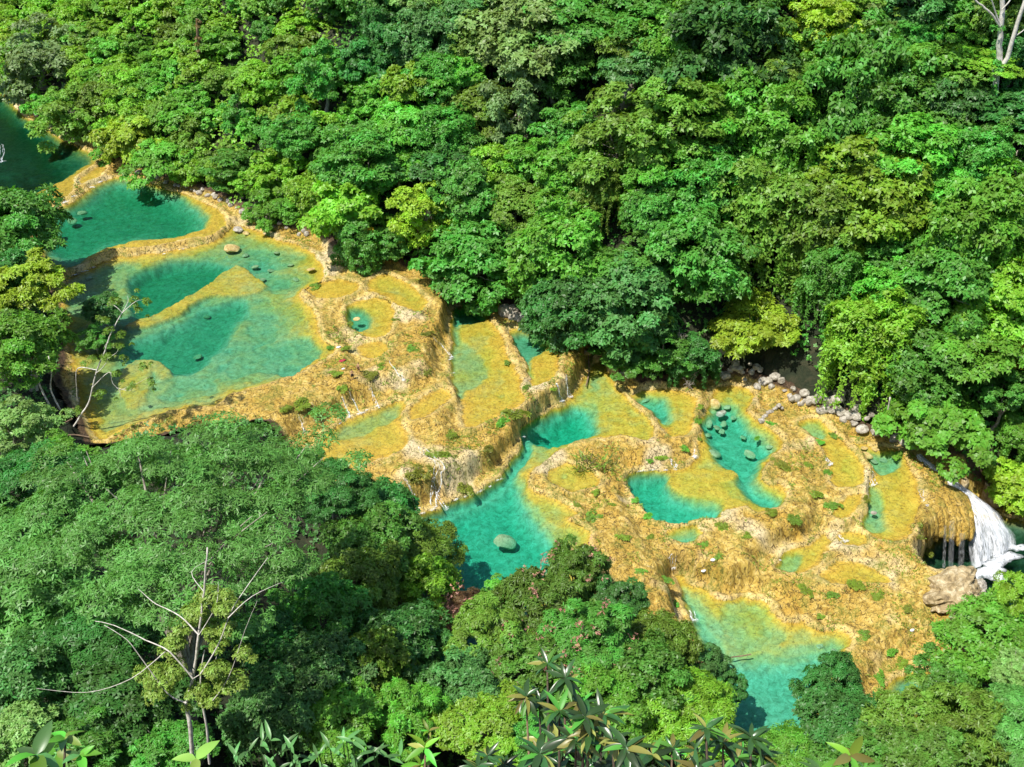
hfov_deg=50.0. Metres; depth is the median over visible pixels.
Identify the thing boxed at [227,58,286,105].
forest tree
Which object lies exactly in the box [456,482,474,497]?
shrub
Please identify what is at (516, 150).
forest tree
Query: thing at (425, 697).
riverside tree
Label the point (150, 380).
spindly tree
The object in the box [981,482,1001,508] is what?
rock face
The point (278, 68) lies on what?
forest tree
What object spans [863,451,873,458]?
boulder
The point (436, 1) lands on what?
forest tree
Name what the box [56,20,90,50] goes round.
bush
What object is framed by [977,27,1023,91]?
forest tree
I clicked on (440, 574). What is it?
riverside tree
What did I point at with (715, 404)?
boulder
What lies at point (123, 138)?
bush
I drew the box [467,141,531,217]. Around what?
forest tree
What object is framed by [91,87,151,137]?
forest tree
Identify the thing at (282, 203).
forest tree
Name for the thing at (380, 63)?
forest tree
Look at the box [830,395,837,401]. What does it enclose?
boulder
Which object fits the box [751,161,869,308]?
forest tree
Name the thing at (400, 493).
riverside tree
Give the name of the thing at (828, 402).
boulder
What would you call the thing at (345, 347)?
shrub
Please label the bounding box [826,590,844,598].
shrub
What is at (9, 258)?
riverside tree
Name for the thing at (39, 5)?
forest tree
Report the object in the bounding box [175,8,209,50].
forest tree
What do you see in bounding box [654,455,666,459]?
shrub
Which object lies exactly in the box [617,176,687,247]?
forest tree
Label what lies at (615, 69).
forest tree
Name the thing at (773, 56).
forest tree
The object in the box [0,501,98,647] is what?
riverside tree
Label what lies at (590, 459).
grass tuft
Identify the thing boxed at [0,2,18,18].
forest tree
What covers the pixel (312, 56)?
bush
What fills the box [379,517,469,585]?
riverside tree
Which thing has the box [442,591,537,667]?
riverside tree
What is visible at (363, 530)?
riverside tree
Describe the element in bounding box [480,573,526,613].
riverside tree
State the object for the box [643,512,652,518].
shrub
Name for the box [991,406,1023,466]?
forest tree
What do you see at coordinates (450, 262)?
forest tree
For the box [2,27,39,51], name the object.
forest tree
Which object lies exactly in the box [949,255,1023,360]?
forest tree
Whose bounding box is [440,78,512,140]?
forest tree
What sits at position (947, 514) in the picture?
travertine overhang
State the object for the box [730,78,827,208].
forest tree
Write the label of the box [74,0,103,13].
bush
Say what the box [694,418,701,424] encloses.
shrub
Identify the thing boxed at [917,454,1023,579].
waterfall
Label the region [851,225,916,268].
forest tree
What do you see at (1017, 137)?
forest tree
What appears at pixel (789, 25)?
forest tree
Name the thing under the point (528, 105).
forest tree
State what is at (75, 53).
forest tree
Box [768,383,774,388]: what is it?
boulder
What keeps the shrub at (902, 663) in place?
on the travertine terraces
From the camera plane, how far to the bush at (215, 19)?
228.67 m
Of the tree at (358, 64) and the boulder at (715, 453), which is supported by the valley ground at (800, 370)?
the tree at (358, 64)
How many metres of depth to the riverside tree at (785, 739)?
118.43 m
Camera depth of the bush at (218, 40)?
224.65 m
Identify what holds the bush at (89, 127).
on the valley ground at (800, 370)
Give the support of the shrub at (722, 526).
on the travertine terraces
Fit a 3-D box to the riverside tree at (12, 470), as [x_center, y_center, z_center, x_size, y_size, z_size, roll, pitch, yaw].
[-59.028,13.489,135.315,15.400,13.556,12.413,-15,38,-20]
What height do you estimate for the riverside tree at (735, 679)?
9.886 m
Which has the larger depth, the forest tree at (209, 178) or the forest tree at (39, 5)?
the forest tree at (39, 5)
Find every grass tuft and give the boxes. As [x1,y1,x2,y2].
[567,462,588,479]
[568,446,613,472]
[592,461,616,473]
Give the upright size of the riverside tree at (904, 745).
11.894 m
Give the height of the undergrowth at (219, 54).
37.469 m
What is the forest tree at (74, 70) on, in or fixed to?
on the valley ground at (800, 370)
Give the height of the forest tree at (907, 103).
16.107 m
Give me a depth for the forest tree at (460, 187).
188.36 m
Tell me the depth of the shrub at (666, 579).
144.11 m
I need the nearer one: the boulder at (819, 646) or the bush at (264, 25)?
the boulder at (819, 646)
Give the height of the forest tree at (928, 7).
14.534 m
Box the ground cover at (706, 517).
[16,103,1000,690]
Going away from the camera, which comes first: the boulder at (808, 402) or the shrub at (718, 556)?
the shrub at (718, 556)
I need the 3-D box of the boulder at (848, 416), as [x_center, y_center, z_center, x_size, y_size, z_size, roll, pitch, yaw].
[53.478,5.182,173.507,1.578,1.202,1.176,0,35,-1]
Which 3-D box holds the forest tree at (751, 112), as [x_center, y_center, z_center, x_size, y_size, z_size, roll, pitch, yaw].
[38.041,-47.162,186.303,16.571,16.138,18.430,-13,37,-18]
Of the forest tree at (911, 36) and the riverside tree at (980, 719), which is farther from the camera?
the forest tree at (911, 36)
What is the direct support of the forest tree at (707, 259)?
on the valley ground at (800, 370)
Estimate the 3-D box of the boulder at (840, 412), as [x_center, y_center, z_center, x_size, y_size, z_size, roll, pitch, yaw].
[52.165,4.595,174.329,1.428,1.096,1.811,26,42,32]
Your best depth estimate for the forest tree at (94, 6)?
248.97 m
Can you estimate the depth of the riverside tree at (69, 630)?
108.96 m
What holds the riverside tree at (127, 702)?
on the valley ground at (800, 370)
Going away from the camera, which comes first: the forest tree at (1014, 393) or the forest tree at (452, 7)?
the forest tree at (1014, 393)
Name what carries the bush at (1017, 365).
on the valley ground at (800, 370)
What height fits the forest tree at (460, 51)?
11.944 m
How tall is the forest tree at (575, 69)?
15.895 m
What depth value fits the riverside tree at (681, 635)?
124.11 m
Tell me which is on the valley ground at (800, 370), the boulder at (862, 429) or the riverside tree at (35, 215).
the riverside tree at (35, 215)
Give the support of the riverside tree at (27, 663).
on the valley ground at (800, 370)
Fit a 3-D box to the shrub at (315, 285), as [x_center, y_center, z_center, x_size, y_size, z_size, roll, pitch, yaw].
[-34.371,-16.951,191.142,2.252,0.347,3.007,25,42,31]
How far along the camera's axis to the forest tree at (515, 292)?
186.78 m
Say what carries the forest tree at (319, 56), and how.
on the valley ground at (800, 370)
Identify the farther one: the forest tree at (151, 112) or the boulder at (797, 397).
the forest tree at (151, 112)
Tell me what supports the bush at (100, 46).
on the valley ground at (800, 370)
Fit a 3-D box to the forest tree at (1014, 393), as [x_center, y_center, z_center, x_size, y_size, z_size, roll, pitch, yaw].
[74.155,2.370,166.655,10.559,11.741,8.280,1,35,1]
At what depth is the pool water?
163.02 m
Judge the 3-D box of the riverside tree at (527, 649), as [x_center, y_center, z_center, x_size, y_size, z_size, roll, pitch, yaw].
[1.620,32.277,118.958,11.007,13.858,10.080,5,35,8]
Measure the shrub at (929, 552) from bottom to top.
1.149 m
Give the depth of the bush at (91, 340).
171.40 m
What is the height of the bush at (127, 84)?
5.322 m
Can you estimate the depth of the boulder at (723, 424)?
173.89 m
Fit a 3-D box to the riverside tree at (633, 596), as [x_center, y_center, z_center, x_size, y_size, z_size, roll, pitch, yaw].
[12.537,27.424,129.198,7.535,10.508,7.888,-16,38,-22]
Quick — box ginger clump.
[227,720,403,766]
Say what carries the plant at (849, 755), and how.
on the valley ground at (800, 370)
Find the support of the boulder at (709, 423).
on the travertine terraces
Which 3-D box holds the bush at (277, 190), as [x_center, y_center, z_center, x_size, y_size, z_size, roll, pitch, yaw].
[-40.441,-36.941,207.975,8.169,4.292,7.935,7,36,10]
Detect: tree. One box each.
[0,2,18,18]
[0,11,95,108]
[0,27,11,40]
[0,34,10,53]
[0,56,31,99]
[0,182,73,260]
[0,246,47,314]
[0,247,86,312]
[0,307,78,391]
[0,394,75,462]
[0,401,374,765]
[0,438,91,518]
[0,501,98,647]
[0,632,85,730]
[0,693,59,766]
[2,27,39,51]
[7,0,26,6]
[8,595,166,700]
[13,427,100,490]
[24,14,55,43]
[24,81,99,153]
[25,0,56,18]
[25,86,78,126]
[25,704,141,766]
[37,547,281,764]
[38,4,58,24]
[51,0,100,32]
[57,653,204,766]
[58,43,91,78]
[62,59,97,88]
[73,288,156,426]
[74,68,126,124]
[77,62,126,99]
[85,14,120,35]
[85,45,107,63]
[87,0,119,19]
[88,132,119,166]
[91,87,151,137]
[97,53,144,102]
[116,136,195,190]
[120,716,220,766]
[135,59,166,89]
[143,100,167,133]
[164,111,216,152]
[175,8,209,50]
[197,144,264,195]
[200,62,234,92]
[205,159,234,186]
[215,661,317,766]
[220,0,257,14]
[220,94,251,138]
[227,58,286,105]
[228,171,255,194]
[228,609,323,688]
[241,187,282,235]
[257,108,273,125]
[259,0,300,12]
[259,48,323,104]
[261,110,323,170]
[264,570,379,639]
[268,193,301,224]
[268,445,326,521]
[277,624,378,710]
[283,160,322,216]
[284,38,346,111]
[284,457,381,524]
[288,675,395,766]
[298,54,337,96]
[301,110,341,149]
[306,128,415,198]
[307,538,407,637]
[308,139,331,160]
[312,118,387,172]
[318,499,423,594]
[319,0,383,24]
[329,218,383,276]
[342,70,402,117]
[347,597,453,684]
[349,15,434,100]
[349,475,420,530]
[349,624,430,741]
[354,0,405,55]
[357,100,446,157]
[363,145,428,193]
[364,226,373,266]
[366,225,412,261]
[369,213,398,231]
[378,676,453,764]
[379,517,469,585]
[381,551,463,640]
[382,0,460,65]
[384,179,462,248]
[388,0,433,21]
[389,142,472,185]
[400,51,462,105]
[402,100,476,190]
[407,218,528,316]
[417,644,500,732]
[420,155,498,227]
[425,678,532,766]
[427,0,475,17]
[433,580,479,633]
[439,0,497,55]
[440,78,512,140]
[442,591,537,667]
[447,15,503,61]
[454,0,591,77]
[458,130,493,174]
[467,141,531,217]
[469,59,546,145]
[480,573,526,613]
[483,0,542,31]
[485,620,576,697]
[487,564,604,635]
[489,171,551,242]
[495,134,557,188]
[499,228,527,254]
[500,186,613,309]
[502,275,522,299]
[505,708,572,762]
[509,23,596,107]
[514,261,603,354]
[517,141,606,215]
[520,0,624,61]
[524,197,572,275]
[526,99,605,152]
[536,597,638,677]
[540,533,614,601]
[554,651,650,739]
[560,79,667,204]
[565,250,686,363]
[567,165,622,234]
[570,17,649,58]
[584,573,650,634]
[589,44,665,87]
[591,230,690,313]
[596,0,666,18]
[599,627,703,727]
[607,74,748,169]
[608,0,684,50]
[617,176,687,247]
[619,144,701,208]
[630,607,704,675]
[632,7,714,86]
[637,664,741,765]
[638,328,699,380]
[639,0,805,130]
[644,203,762,305]
[651,0,682,18]
[658,144,759,248]
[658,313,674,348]
[663,0,747,52]
[664,330,721,388]
[678,136,750,178]
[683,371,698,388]
[683,642,737,680]
[698,155,816,298]
[704,63,780,146]
[707,286,801,359]
[710,661,748,703]
[720,0,797,41]
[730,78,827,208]
[739,718,827,766]
[748,17,793,59]
[748,46,818,114]
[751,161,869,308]
[769,0,868,66]
[786,51,840,116]
[788,650,864,712]
[791,130,935,256]
[791,236,861,344]
[791,681,882,757]
[796,6,941,173]
[797,140,862,211]
[807,718,893,766]
[813,283,928,421]
[827,2,901,67]
[849,253,941,349]
[851,63,975,159]
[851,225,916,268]
[852,109,979,200]
[853,684,958,766]
[855,0,952,29]
[872,321,985,408]
[872,722,984,766]
[876,36,992,101]
[879,231,1007,336]
[894,13,949,63]
[904,642,987,703]
[904,673,1016,766]
[911,69,997,121]
[913,154,1023,318]
[913,166,990,236]
[915,12,989,59]
[923,587,1023,683]
[928,318,1023,385]
[944,42,1023,78]
[948,120,1015,208]
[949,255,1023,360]
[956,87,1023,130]
[960,0,1023,49]
[960,682,1023,766]
[964,369,1023,431]
[974,0,1023,95]
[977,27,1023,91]
[978,115,1023,176]
[988,647,1023,691]
[990,569,1023,621]
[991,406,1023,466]
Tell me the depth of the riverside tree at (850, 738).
115.99 m
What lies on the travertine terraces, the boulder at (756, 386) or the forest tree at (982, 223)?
the boulder at (756, 386)
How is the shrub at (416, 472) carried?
on the travertine terraces
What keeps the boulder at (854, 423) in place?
on the travertine terraces
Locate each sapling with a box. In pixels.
[5,720,101,766]
[172,740,219,766]
[401,719,440,766]
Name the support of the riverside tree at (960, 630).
on the valley ground at (800, 370)
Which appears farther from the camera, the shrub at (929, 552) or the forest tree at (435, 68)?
the forest tree at (435, 68)
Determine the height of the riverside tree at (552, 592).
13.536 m
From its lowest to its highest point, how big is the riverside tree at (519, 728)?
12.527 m
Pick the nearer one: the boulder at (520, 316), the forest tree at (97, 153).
the boulder at (520, 316)
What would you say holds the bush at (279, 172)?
on the valley ground at (800, 370)
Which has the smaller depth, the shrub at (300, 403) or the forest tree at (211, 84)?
the shrub at (300, 403)
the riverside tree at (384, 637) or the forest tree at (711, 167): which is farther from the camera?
the forest tree at (711, 167)
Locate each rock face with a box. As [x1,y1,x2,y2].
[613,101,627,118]
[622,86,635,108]
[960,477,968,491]
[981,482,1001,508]
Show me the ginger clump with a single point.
(268, 761)
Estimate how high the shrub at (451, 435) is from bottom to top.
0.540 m
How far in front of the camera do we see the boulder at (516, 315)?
187.77 m
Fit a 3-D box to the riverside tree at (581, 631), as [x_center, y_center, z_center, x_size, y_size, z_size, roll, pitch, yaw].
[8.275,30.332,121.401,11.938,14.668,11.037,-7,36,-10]
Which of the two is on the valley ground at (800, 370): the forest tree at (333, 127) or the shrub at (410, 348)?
the forest tree at (333, 127)
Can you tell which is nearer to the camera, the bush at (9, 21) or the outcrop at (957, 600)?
the outcrop at (957, 600)
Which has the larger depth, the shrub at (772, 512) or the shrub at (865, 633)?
the shrub at (772, 512)
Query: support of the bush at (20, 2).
on the valley ground at (800, 370)
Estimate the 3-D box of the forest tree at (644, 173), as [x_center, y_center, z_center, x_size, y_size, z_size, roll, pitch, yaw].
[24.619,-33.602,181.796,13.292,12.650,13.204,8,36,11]
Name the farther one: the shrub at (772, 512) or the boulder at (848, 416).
the boulder at (848, 416)
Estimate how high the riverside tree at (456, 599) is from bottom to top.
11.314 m
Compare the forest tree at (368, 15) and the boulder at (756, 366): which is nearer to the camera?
the boulder at (756, 366)
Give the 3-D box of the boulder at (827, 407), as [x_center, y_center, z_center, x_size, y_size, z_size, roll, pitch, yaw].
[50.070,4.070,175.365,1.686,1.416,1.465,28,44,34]
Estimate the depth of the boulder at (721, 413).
175.27 m
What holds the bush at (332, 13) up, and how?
on the valley ground at (800, 370)
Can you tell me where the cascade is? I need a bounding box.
[418,447,444,508]
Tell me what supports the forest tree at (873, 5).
on the valley ground at (800, 370)
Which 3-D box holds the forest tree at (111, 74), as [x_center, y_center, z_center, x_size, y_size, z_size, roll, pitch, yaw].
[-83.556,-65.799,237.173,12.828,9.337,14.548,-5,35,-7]
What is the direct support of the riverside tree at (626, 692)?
on the valley ground at (800, 370)
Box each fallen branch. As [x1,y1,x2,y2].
[64,434,88,437]
[585,355,589,386]
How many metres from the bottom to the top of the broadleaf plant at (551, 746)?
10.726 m
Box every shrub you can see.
[279,403,293,412]
[293,396,310,410]
[308,405,323,416]
[309,282,320,289]
[328,370,343,376]
[336,384,347,393]
[341,345,352,349]
[363,370,377,380]
[377,362,384,369]
[404,463,434,482]
[407,344,418,351]
[419,330,434,335]
[425,450,452,458]
[446,430,457,438]
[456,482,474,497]
[483,444,492,452]
[496,415,509,427]
[500,408,531,419]
[586,507,603,522]
[592,485,599,495]
[614,534,632,540]
[631,497,638,502]
[634,568,647,574]
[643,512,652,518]
[647,533,653,539]
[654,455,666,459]
[661,575,674,584]
[680,444,689,451]
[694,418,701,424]
[697,540,708,547]
[714,520,729,530]
[714,553,722,559]
[741,531,751,538]
[765,507,777,516]
[770,457,790,470]
[787,514,802,526]
[797,583,813,598]
[803,461,812,468]
[809,490,824,498]
[816,439,824,444]
[816,613,825,618]
[822,501,843,509]
[823,469,832,475]
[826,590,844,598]
[828,432,842,439]
[846,579,865,590]
[856,629,869,640]
[863,495,869,502]
[871,591,883,600]
[873,669,885,688]
[887,646,898,656]
[891,450,902,460]
[895,656,907,669]
[903,604,912,612]
[916,534,924,539]
[924,547,933,557]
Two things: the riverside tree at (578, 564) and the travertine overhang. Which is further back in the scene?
the travertine overhang
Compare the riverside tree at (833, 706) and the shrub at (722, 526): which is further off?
the shrub at (722, 526)
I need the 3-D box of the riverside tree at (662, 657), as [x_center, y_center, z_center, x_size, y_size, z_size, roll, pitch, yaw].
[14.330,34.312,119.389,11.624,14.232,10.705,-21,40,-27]
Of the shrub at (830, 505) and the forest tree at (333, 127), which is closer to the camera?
the shrub at (830, 505)
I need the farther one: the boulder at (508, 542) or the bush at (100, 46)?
the bush at (100, 46)
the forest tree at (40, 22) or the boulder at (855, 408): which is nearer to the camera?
the boulder at (855, 408)
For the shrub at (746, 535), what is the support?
on the travertine terraces
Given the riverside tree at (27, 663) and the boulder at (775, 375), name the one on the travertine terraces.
the boulder at (775, 375)
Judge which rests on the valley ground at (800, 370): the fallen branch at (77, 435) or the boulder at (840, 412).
the fallen branch at (77, 435)
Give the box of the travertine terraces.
[0,93,1023,766]
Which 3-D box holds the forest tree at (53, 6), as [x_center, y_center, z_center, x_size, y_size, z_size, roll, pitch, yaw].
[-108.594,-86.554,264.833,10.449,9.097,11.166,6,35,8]
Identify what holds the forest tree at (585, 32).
on the valley ground at (800, 370)
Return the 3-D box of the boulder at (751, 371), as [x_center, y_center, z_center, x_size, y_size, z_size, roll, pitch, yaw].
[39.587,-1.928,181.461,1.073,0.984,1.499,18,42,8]
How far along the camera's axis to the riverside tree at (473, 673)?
112.54 m
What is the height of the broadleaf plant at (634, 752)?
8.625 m
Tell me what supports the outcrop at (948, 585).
on the travertine terraces
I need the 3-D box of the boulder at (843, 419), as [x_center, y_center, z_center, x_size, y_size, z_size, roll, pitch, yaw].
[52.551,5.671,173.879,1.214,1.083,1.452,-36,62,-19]
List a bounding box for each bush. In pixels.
[0,15,18,31]
[0,18,22,39]
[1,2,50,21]
[9,79,32,97]
[14,0,28,7]
[19,93,50,114]
[43,22,58,38]
[50,5,80,16]
[53,21,103,56]
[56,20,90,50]
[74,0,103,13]
[75,322,115,354]
[80,290,123,326]
[86,34,131,63]
[87,112,164,164]
[87,116,107,132]
[97,54,135,77]
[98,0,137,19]
[98,23,135,43]
[114,76,148,101]
[117,0,158,29]
[119,33,153,55]
[135,45,158,63]
[136,69,175,99]
[139,16,168,34]
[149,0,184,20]
[151,38,178,61]
[151,100,210,131]
[153,21,191,51]
[159,56,188,82]
[160,93,183,111]
[167,149,206,186]
[172,0,215,10]
[172,81,213,108]
[174,40,225,83]
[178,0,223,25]
[178,25,242,59]
[189,150,217,176]
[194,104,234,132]
[205,13,245,32]
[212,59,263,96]
[216,138,247,154]
[234,0,272,19]
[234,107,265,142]
[245,146,309,196]
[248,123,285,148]
[249,14,277,41]
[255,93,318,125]
[260,24,320,60]
[271,9,333,43]
[272,176,307,196]
[296,180,383,237]
[297,40,335,70]
[303,0,352,20]
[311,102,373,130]
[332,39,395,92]
[376,59,432,103]
[431,54,487,92]
[587,343,645,380]
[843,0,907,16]
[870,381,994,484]
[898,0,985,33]
[981,456,1023,516]
[994,342,1023,387]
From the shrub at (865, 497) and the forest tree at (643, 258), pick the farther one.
the forest tree at (643, 258)
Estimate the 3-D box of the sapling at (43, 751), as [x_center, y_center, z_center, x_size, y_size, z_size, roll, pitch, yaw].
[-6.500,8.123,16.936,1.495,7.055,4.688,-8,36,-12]
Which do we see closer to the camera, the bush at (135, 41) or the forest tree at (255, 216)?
the forest tree at (255, 216)
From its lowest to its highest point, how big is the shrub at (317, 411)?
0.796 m
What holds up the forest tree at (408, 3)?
on the valley ground at (800, 370)
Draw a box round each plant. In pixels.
[459,742,518,766]
[507,647,632,766]
[597,720,687,766]
[674,712,783,766]
[798,755,882,766]
[826,735,874,766]
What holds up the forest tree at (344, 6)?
on the valley ground at (800, 370)
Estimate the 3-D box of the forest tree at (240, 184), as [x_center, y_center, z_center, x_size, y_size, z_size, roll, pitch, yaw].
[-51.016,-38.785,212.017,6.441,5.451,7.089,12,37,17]
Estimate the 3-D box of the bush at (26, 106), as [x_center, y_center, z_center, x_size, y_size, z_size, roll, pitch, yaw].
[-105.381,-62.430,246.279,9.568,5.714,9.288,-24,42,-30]
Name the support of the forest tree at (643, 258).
on the valley ground at (800, 370)
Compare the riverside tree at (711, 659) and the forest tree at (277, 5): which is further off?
the forest tree at (277, 5)
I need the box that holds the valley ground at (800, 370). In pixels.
[0,0,1023,766]
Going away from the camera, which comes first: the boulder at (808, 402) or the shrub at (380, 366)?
the shrub at (380, 366)
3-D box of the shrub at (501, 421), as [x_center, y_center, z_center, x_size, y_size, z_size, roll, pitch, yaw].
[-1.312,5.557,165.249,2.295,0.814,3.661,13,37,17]
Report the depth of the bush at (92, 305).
176.91 m
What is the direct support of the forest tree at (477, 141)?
on the valley ground at (800, 370)
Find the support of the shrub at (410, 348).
on the travertine terraces
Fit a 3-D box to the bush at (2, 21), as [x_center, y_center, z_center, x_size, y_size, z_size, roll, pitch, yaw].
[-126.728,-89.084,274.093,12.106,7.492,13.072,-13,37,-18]
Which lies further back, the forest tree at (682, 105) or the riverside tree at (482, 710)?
the forest tree at (682, 105)
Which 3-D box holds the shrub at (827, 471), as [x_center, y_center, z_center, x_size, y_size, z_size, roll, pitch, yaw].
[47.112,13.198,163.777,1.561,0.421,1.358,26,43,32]
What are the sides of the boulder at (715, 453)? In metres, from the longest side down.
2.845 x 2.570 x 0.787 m
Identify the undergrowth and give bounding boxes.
[0,230,1021,766]
[3,0,351,239]
[331,0,1023,481]
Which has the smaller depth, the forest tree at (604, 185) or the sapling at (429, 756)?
the sapling at (429, 756)
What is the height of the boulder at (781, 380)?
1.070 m
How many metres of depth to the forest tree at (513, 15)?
193.09 m
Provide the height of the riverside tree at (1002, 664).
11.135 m
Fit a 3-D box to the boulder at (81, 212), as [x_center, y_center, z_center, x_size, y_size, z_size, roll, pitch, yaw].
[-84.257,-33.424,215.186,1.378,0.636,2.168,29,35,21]
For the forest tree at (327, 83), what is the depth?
206.36 m
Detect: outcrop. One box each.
[922,565,981,613]
[949,595,983,631]
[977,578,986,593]
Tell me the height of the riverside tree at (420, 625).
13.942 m
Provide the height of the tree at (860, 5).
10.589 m
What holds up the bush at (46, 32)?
on the valley ground at (800, 370)
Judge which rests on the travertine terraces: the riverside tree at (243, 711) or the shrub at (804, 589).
the shrub at (804, 589)
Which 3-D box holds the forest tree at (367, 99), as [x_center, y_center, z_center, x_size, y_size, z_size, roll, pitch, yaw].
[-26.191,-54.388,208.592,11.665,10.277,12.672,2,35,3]
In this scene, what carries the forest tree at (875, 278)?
on the valley ground at (800, 370)
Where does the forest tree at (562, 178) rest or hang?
on the valley ground at (800, 370)
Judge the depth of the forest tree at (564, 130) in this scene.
190.75 m
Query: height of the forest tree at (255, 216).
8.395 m
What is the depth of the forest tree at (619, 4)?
193.00 m
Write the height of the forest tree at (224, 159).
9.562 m
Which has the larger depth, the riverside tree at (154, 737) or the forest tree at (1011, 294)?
the forest tree at (1011, 294)
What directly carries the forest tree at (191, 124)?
on the valley ground at (800, 370)
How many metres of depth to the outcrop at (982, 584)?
155.29 m
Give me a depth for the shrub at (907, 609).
143.66 m
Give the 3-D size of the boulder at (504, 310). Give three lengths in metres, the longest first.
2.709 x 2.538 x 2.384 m
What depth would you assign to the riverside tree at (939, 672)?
128.76 m
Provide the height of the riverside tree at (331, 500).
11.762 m
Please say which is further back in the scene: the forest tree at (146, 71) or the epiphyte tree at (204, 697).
the forest tree at (146, 71)
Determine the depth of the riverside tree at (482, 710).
107.86 m
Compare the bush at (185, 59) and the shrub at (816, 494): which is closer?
the shrub at (816, 494)
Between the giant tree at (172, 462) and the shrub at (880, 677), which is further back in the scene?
the shrub at (880, 677)
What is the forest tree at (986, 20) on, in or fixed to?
on the valley ground at (800, 370)
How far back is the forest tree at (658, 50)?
185.44 m
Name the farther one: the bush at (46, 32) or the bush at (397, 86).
the bush at (46, 32)
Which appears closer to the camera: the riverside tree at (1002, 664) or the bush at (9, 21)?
the riverside tree at (1002, 664)
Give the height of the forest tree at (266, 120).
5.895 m
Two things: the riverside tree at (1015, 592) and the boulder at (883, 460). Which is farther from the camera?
the boulder at (883, 460)
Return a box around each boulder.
[67,217,76,223]
[77,211,86,214]
[193,354,201,358]
[224,244,239,251]
[233,226,242,231]
[493,534,516,549]
[498,304,509,317]
[508,311,517,319]
[509,304,518,312]
[514,312,520,321]
[517,313,524,322]
[706,419,711,427]
[709,449,720,457]
[710,399,719,409]
[716,410,726,416]
[720,373,728,380]
[720,421,726,426]
[731,359,739,365]
[734,365,743,372]
[744,450,755,458]
[748,368,754,374]
[752,363,760,369]
[753,383,760,389]
[758,377,766,385]
[758,418,764,423]
[766,377,772,383]
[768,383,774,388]
[771,372,780,379]
[778,377,784,383]
[787,394,794,401]
[793,394,800,401]
[799,388,809,396]
[805,398,811,405]
[810,396,817,404]
[816,407,825,414]
[816,644,822,648]
[821,405,829,413]
[822,397,830,405]
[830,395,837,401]
[832,405,841,413]
[836,408,845,416]
[839,416,846,422]
[845,412,851,419]
[850,420,857,425]
[851,404,860,411]
[852,412,861,420]
[855,424,868,433]
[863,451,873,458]
[879,458,886,462]
[891,434,898,441]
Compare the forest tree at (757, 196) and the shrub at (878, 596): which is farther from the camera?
the forest tree at (757, 196)
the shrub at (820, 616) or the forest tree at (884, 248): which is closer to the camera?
the shrub at (820, 616)
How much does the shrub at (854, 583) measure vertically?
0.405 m
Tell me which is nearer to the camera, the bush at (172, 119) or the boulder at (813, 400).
the boulder at (813, 400)
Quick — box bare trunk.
[33,356,60,409]
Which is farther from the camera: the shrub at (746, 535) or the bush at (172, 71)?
the bush at (172, 71)
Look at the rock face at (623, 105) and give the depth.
190.04 m
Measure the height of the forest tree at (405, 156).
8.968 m
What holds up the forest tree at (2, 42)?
on the valley ground at (800, 370)
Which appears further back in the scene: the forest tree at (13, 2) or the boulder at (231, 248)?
the forest tree at (13, 2)
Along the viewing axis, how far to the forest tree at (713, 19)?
180.27 m
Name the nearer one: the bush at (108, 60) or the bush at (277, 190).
the bush at (277, 190)
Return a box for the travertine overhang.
[914,485,975,546]
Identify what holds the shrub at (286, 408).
on the travertine terraces
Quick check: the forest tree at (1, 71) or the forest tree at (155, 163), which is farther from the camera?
the forest tree at (1, 71)
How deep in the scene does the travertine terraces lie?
166.86 m
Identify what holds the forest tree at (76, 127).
on the valley ground at (800, 370)
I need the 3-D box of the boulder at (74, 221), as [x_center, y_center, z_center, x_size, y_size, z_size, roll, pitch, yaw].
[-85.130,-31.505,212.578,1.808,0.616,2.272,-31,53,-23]
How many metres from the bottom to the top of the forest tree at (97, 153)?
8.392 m
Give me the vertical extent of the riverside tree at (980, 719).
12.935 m
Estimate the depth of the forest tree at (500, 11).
200.73 m
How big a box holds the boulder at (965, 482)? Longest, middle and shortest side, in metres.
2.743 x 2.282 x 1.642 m
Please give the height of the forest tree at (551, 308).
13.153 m
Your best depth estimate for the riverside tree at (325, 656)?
110.42 m
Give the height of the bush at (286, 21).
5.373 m
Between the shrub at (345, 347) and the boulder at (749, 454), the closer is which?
the boulder at (749, 454)
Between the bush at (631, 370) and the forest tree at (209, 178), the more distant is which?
the forest tree at (209, 178)
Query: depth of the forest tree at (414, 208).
190.15 m
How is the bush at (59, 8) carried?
on the valley ground at (800, 370)
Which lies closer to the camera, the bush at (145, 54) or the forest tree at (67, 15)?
the bush at (145, 54)
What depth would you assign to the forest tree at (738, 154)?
181.99 m
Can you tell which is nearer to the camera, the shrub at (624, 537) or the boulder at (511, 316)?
the shrub at (624, 537)
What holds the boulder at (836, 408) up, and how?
on the travertine terraces
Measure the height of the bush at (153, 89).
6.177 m
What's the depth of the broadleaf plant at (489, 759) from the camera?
15.94 m
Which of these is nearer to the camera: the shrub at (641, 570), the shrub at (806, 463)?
the shrub at (641, 570)
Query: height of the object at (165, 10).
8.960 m
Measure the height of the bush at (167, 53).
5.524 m

